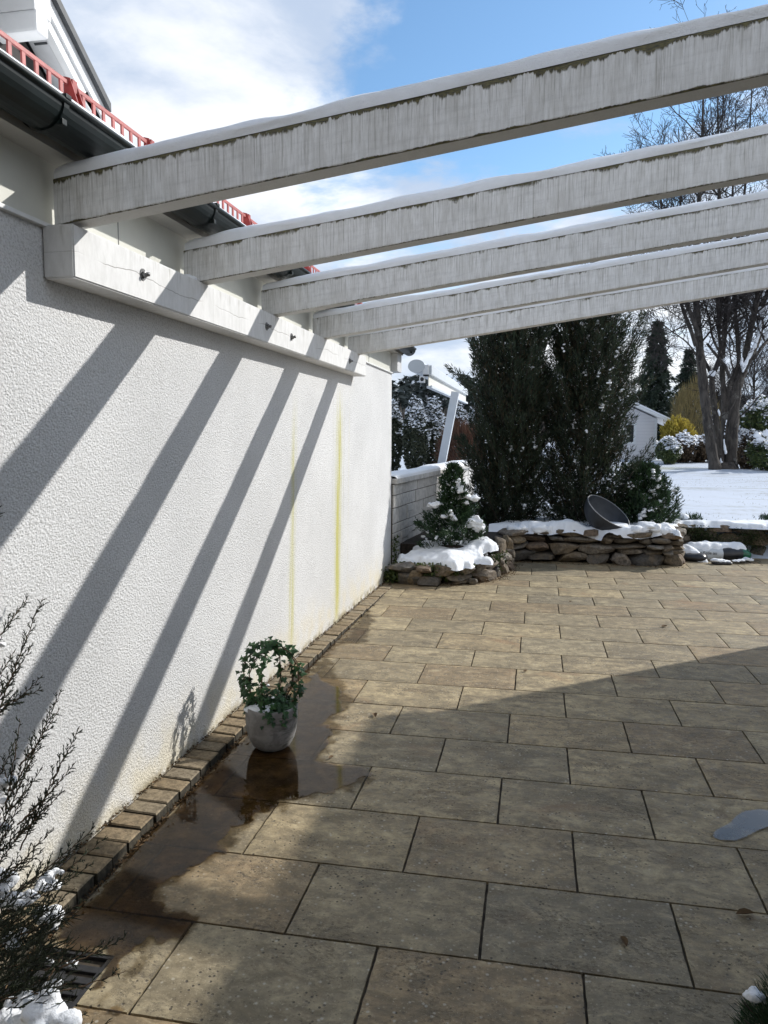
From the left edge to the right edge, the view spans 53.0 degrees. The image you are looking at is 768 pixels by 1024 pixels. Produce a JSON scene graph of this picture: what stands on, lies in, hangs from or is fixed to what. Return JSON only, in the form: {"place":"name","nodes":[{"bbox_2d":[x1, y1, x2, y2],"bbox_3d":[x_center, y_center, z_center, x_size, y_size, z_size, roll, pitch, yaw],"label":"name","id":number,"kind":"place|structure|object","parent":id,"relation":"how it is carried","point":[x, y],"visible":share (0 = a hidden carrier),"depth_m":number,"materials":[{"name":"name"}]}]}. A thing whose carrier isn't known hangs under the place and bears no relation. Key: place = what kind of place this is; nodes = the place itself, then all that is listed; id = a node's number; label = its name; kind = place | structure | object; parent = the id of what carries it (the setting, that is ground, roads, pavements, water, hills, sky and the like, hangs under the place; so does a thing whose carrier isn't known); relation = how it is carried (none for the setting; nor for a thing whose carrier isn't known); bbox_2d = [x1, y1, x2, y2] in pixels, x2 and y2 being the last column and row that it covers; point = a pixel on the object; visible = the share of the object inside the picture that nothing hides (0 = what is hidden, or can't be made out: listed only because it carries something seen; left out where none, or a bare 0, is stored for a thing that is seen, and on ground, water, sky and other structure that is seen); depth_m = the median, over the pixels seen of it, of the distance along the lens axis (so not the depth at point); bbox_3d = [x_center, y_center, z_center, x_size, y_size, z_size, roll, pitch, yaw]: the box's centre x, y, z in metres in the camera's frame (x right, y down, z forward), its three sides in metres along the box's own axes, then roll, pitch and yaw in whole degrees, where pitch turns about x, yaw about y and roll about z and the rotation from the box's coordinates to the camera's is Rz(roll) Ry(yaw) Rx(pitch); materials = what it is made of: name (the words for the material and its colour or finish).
{"place":"outdoors","nodes":[
{"label":"outdoors","id":0,"kind":"place"},
{"bbox_2d":[0,585,381,956],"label":"ground","id":1,"kind":"structure","parent":0,"point":[132,802],"depth_m":2.96,"materials":[{"name":"brown soil"}]},
{"bbox_2d":[60,679,363,982],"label":"water","id":2,"kind":"structure","parent":0,"point":[181,867],"depth_m":3.04,"materials":[{"name":"liquid"}]},
{"bbox_2d":[10,558,767,1023],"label":"pavement","id":3,"kind":"structure","parent":0,"point":[551,936],"depth_m":2.99,"materials":[{"name":"stone"}]},
{"bbox_2d":[0,948,113,1008],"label":"drain grate","id":4,"kind":"object","parent":3,"relation":"on","point":[90,971],"visible":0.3,"depth_m":2.21,"materials":[{"name":"black metal"}]},
{"bbox_2d":[0,505,128,1023],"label":"juniper bush","id":5,"kind":"object","parent":3,"relation":"on","point":[44,1003],"visible":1,"depth_m":2.07,"materials":[{"name":"green plant"}]},
{"bbox_2d":[0,582,395,982],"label":"kerb","id":6,"kind":"structure","parent":3,"relation":"on","point":[177,781],"depth_m":3.19,"materials":[{"name":"brick"}]},
{"bbox_2d":[235,636,306,751],"bbox_3d":[-0.557,0.880,3.766,0.296,0.558,0.284,-5,8,-41],"label":"potted ivy","id":7,"kind":"object","parent":3,"relation":"on","point":[271,717],"visible":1,"depth_m":3.71,"materials":[{"name":"plant"}]},
{"bbox_2d":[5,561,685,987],"bbox_3d":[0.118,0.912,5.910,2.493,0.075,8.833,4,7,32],"label":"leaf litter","id":8,"kind":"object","parent":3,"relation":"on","point":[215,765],"visible":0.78,"depth_m":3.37,"materials":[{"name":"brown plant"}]},
{"bbox_2d":[381,561,399,583],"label":"ivy plant","id":9,"kind":"object","parent":3,"relation":"on","point":[390,576],"visible":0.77,"depth_m":7.97,"materials":[{"name":"green plant"}]},
{"bbox_2d":[391,460,473,563],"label":"garden wall","id":10,"kind":"structure","parent":3,"relation":"on","point":[413,491],"depth_m":9.03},
{"bbox_2d":[391,535,398,562],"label":"climbing ivy","id":11,"kind":"object","parent":10,"relation":"attached to","point":[397,542],"visible":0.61,"depth_m":8.31,"materials":[{"name":"green plant"}]},
{"bbox_2d":[386,535,514,585],"bbox_3d":[0.795,0.491,8.607,1.313,0.472,1.788,1,6,11],"label":"rock border","id":12,"kind":"object","parent":3,"relation":"on","point":[437,565],"visible":0.94,"depth_m":8.03,"materials":[{"name":"stone"}]},
{"bbox_2d":[412,461,487,555],"bbox_3d":[0.740,0.045,8.528,0.869,1.246,1.082,1,6,11],"label":"yew bush","id":13,"kind":"object","parent":12,"relation":"on","point":[454,507],"visible":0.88,"depth_m":8.41,"materials":[{"name":"green plant"}]},
{"bbox_2d":[498,519,686,566],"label":"stone wall","id":14,"kind":"structure","parent":3,"relation":"on","point":[669,539],"depth_m":9.20,"materials":[{"name":"brown stone"}]},
{"bbox_2d":[584,495,629,532],"bbox_3d":[2.702,0.033,9.333,0.543,0.460,0.572,1,6,11],"label":"fire bowl","id":15,"kind":"object","parent":14,"relation":"on","point":[601,513],"visible":0.84,"depth_m":9.46,"materials":[{"name":"black metal"}]},
{"bbox_2d":[620,936,627,945],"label":"dead leaf","id":16,"kind":"object","parent":3,"relation":"on","point":[624,939],"visible":1,"depth_m":2.34,"materials":[{"name":"brown plant"}]},
{"bbox_2d":[683,544,707,562],"bbox_3d":[3.747,0.526,9.582,0.543,0.260,0.432,1,6,11],"label":"snowy sack","id":17,"kind":"object","parent":3,"relation":"on","point":[693,554],"visible":0.51,"depth_m":9.41,"materials":[{"name":"white snow"}]},
{"bbox_2d":[664,519,767,555],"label":"stone wall","id":18,"kind":"structure","parent":3,"relation":"on","point":[755,536],"depth_m":9.76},
{"bbox_2d":[686,540,750,560],"bbox_3d":[4.113,0.474,9.613,0.869,0.226,0.336,1,6,11],"label":"soil bag","id":19,"kind":"object","parent":3,"relation":"on","point":[730,551],"visible":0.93,"depth_m":9.49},
{"bbox_2d":[709,558,732,564],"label":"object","id":20,"kind":"object","parent":3,"relation":"on","point":[715,561],"visible":1,"depth_m":9.19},
{"bbox_2d":[736,908,754,913],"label":"dead leaf","id":21,"kind":"object","parent":3,"relation":"on","point":[743,911],"visible":1,"depth_m":2.49,"materials":[{"name":"brown plant"}]},
{"bbox_2d":[731,557,760,563],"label":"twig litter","id":22,"kind":"object","parent":3,"relation":"on","point":[745,560],"visible":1,"depth_m":9.30,"materials":[{"name":"white plant"}]},
{"bbox_2d":[729,965,767,1023],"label":"dwarf pine","id":23,"kind":"object","parent":3,"relation":"on","point":[754,994],"visible":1,"depth_m":1.90,"materials":[{"name":"green plant"}]},
{"bbox_2d":[61,0,767,397],"label":"sky","id":24,"kind":"structure","parent":0,"point":[166,69],"materials":[{"name":"blue"}]},
{"bbox_2d":[400,523,663,564],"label":"ground","id":25,"kind":"structure","parent":0,"point":[407,546],"depth_m":9.24,"materials":[{"name":"soil"}]},
{"bbox_2d":[444,324,567,526],"bbox_3d":[1.644,-1.336,10.156,1.611,3.341,1.660,-1,6,-11],"label":"juniper tree","id":26,"kind":"object","parent":25,"relation":"on","point":[510,407],"visible":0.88,"depth_m":9.87,"materials":[{"name":"green plant"}]},
{"bbox_2d":[488,517,676,531],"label":"snow","id":27,"kind":"structure","parent":25,"relation":"on","point":[495,527],"depth_m":9.67,"materials":[{"name":"white snow"}]},
{"bbox_2d":[529,261,667,525],"bbox_3d":[2.713,-1.464,10.171,1.753,3.710,1.882,-2,6,-17],"label":"juniper tree","id":28,"kind":"object","parent":25,"relation":"on","point":[593,369],"visible":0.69,"depth_m":9.82,"materials":[{"name":"green plant"}]},
{"bbox_2d":[391,440,767,558],"bbox_3d":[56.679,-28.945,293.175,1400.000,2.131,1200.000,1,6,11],"label":"lawn","id":29,"kind":"structure","parent":0,"point":[717,500],"depth_m":16.50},
{"bbox_2d":[0,0,415,917],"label":"house","id":30,"kind":"structure","parent":29,"relation":"on","point":[190,514],"depth_m":3.06,"materials":[{"name":"beige paint"}]},
{"bbox_2d":[391,399,403,470],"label":"thuja column","id":31,"kind":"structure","parent":29,"relation":"on","point":[396,436],"depth_m":20.80,"materials":[{"name":"green plant"}]},
{"bbox_2d":[401,394,430,468],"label":"thuja column","id":32,"kind":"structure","parent":29,"relation":"on","point":[413,427],"depth_m":19.78,"materials":[{"name":"green plant"}]},
{"bbox_2d":[423,396,445,464],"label":"thuja column","id":33,"kind":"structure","parent":29,"relation":"on","point":[436,417],"depth_m":20.37,"materials":[{"name":"green plant"}]},
{"bbox_2d":[408,359,467,462],"bbox_3d":[1.201,-1.113,13.978,0.577,2.707,6.025,1,6,11],"label":"patio awning","id":34,"kind":"object","parent":29,"relation":"on","point":[440,382],"visible":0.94,"depth_m":12.46,"materials":[{"name":"white metal"}]},
{"bbox_2d":[448,402,467,457],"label":"thuja column","id":35,"kind":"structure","parent":29,"relation":"on","point":[461,412],"depth_m":21.14,"materials":[{"name":"green plant"}]},
{"bbox_2d":[430,415,487,462],"bbox_3d":[1.664,-1.367,17.010,1.369,1.713,1.642,1,6,11],"label":"twiggy shrub","id":36,"kind":"object","parent":29,"relation":"on","point":[461,427],"visible":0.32,"depth_m":16.68,"materials":[{"name":"brown plant"}]},
{"bbox_2d":[467,401,482,458],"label":"thuja column","id":37,"kind":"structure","parent":29,"relation":"on","point":[469,413],"depth_m":21.54,"materials":[{"name":"green plant"}]},
{"bbox_2d":[392,404,740,439],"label":"undergrowth","id":38,"kind":"object","parent":29,"relation":"on","point":[403,413],"depth_m":97.17,"materials":[{"name":"plant"}]},
{"bbox_2d":[392,372,758,416],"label":"forest","id":39,"kind":"object","parent":29,"relation":"on","point":[404,391],"visible":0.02,"depth_m":139.59,"materials":[{"name":"green plant"}]},
{"bbox_2d":[600,358,637,408],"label":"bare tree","id":40,"kind":"object","parent":29,"relation":"on","point":[629,380],"visible":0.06,"depth_m":68.91,"materials":[{"name":"brown plant"}]},
{"bbox_2d":[610,400,670,459],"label":"garden shed","id":41,"kind":"structure","parent":29,"relation":"on","point":[644,426],"depth_m":35.97,"materials":[{"name":"white paint"}]},
{"bbox_2d":[624,423,636,443],"bbox_3d":[11.522,-3.678,36.077,0.570,0.991,0.028,1,6,11],"label":"window","id":42,"kind":"structure","parent":41,"relation":"in","point":[633,440],"depth_m":36.05,"materials":[{"name":"white paint"}]},
{"bbox_2d":[602,457,684,527],"bbox_3d":[3.355,-0.105,9.983,0.989,1.283,1.052,-5,8,-41],"label":"juniper shrub","id":43,"kind":"object","parent":29,"relation":"on","point":[651,499],"visible":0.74,"depth_m":9.76,"materials":[{"name":"green plant"}]},
{"bbox_2d":[633,321,685,440],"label":"spruce tree","id":44,"kind":"object","parent":29,"relation":"on","point":[658,397],"visible":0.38,"depth_m":47.03,"materials":[{"name":"green plant"}]},
{"bbox_2d":[654,435,682,463],"bbox_3d":[11.445,-2.499,30.990,1.360,1.218,1.067,-5,8,-42],"label":"evergreen shrub","id":45,"kind":"object","parent":29,"relation":"on","point":[673,451],"visible":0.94,"depth_m":30.66,"materials":[{"name":"green plant"}]},
{"bbox_2d":[659,415,697,454],"bbox_3d":[13.312,-3.344,34.916,1.923,2.326,1.925,1,6,11],"label":"forsythia bush","id":46,"kind":"object","parent":29,"relation":"on","point":[673,427],"visible":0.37,"depth_m":34.61,"materials":[{"name":"yellow plant"}]},
{"bbox_2d":[671,512,688,519],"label":"evergreen plant","id":47,"kind":"object","parent":29,"relation":"on","point":[683,516],"visible":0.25,"depth_m":10.53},
{"bbox_2d":[594,0,767,469],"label":"bare tree","id":48,"kind":"object","parent":29,"relation":"on","point":[721,446],"visible":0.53,"depth_m":24.44,"materials":[{"name":"brown plant"}]},
{"bbox_2d":[674,429,698,462],"bbox_3d":[12.640,-2.766,32.415,1.302,1.461,2.078,1,6,11],"label":"hedge bush","id":49,"kind":"object","parent":29,"relation":"on","point":[685,439],"visible":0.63,"depth_m":31.92,"materials":[{"name":"brown plant"}]},
{"bbox_2d":[671,348,703,434],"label":"spruce tree","id":50,"kind":"object","parent":29,"relation":"on","point":[684,376],"visible":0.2,"depth_m":55.19,"materials":[{"name":"green plant"}]},
{"bbox_2d":[667,375,720,435],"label":"willow shrub","id":51,"kind":"object","parent":29,"relation":"on","point":[681,399],"visible":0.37,"depth_m":41.18,"materials":[{"name":"yellow plant"}]},
{"bbox_2d":[686,512,706,519],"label":"evergreen plant","id":52,"kind":"object","parent":29,"relation":"on","point":[694,515],"visible":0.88,"depth_m":10.57,"materials":[{"name":"green plant"}]},
{"bbox_2d":[688,434,707,462],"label":"hedge bush","id":53,"kind":"object","parent":29,"relation":"on","point":[701,453],"visible":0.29,"depth_m":32.33,"materials":[{"name":"brown plant"}]},
{"bbox_2d":[709,361,743,429],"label":"bare tree","id":54,"kind":"object","parent":29,"relation":"on","point":[717,395],"visible":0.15,"depth_m":65.21,"materials":[{"name":"brown plant"}]},
{"bbox_2d":[717,338,767,425],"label":"bare tree","id":55,"kind":"object","parent":29,"relation":"on","point":[752,372],"visible":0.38,"depth_m":61.21,"materials":[{"name":"brown plant"}]},
{"bbox_2d":[737,426,760,468],"bbox_3d":[12.525,-2.203,26.345,1.298,1.556,1.847,1,6,11],"label":"hedge bush","id":56,"kind":"object","parent":29,"relation":"on","point":[744,434],"visible":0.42,"depth_m":26.03,"materials":[{"name":"brown plant"}]},
{"bbox_2d":[739,395,767,440],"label":"evergreen shrub","id":57,"kind":"object","parent":29,"relation":"on","point":[759,406],"visible":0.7,"depth_m":26.36,"materials":[{"name":"green plant"}]},
{"bbox_2d":[743,428,767,470],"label":"hedge bush","id":58,"kind":"object","parent":29,"relation":"on","point":[759,459],"visible":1,"depth_m":24.32,"materials":[{"name":"green plant"}]},
{"bbox_2d":[747,336,767,395],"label":"bare tree","id":59,"kind":"object","parent":29,"relation":"on","point":[762,372],"visible":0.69,"depth_m":59.81,"materials":[{"name":"brown plant"}]},
{"bbox_2d":[752,513,767,519],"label":"evergreen plant","id":60,"kind":"object","parent":29,"relation":"on","point":[764,517],"visible":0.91,"depth_m":10.59,"materials":[{"name":"green plant"}]},
{"bbox_2d":[663,466,766,519],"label":"grass","id":61,"kind":"structure","parent":0,"point":[722,485],"depth_m":18.68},
{"bbox_3d":[5.473,0.144,-0.084,5.115,3.050,12.120,1,6,11],"label":"house wing","id":62,"kind":"object","parent":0,"visible":0},
{"bbox_2d":[43,4,767,376],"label":"pergola","id":63,"kind":"object","parent":62,"relation":"attached to","point":[643,70],"visible":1,"depth_m":2.93,"materials":[{"name":"paint"}]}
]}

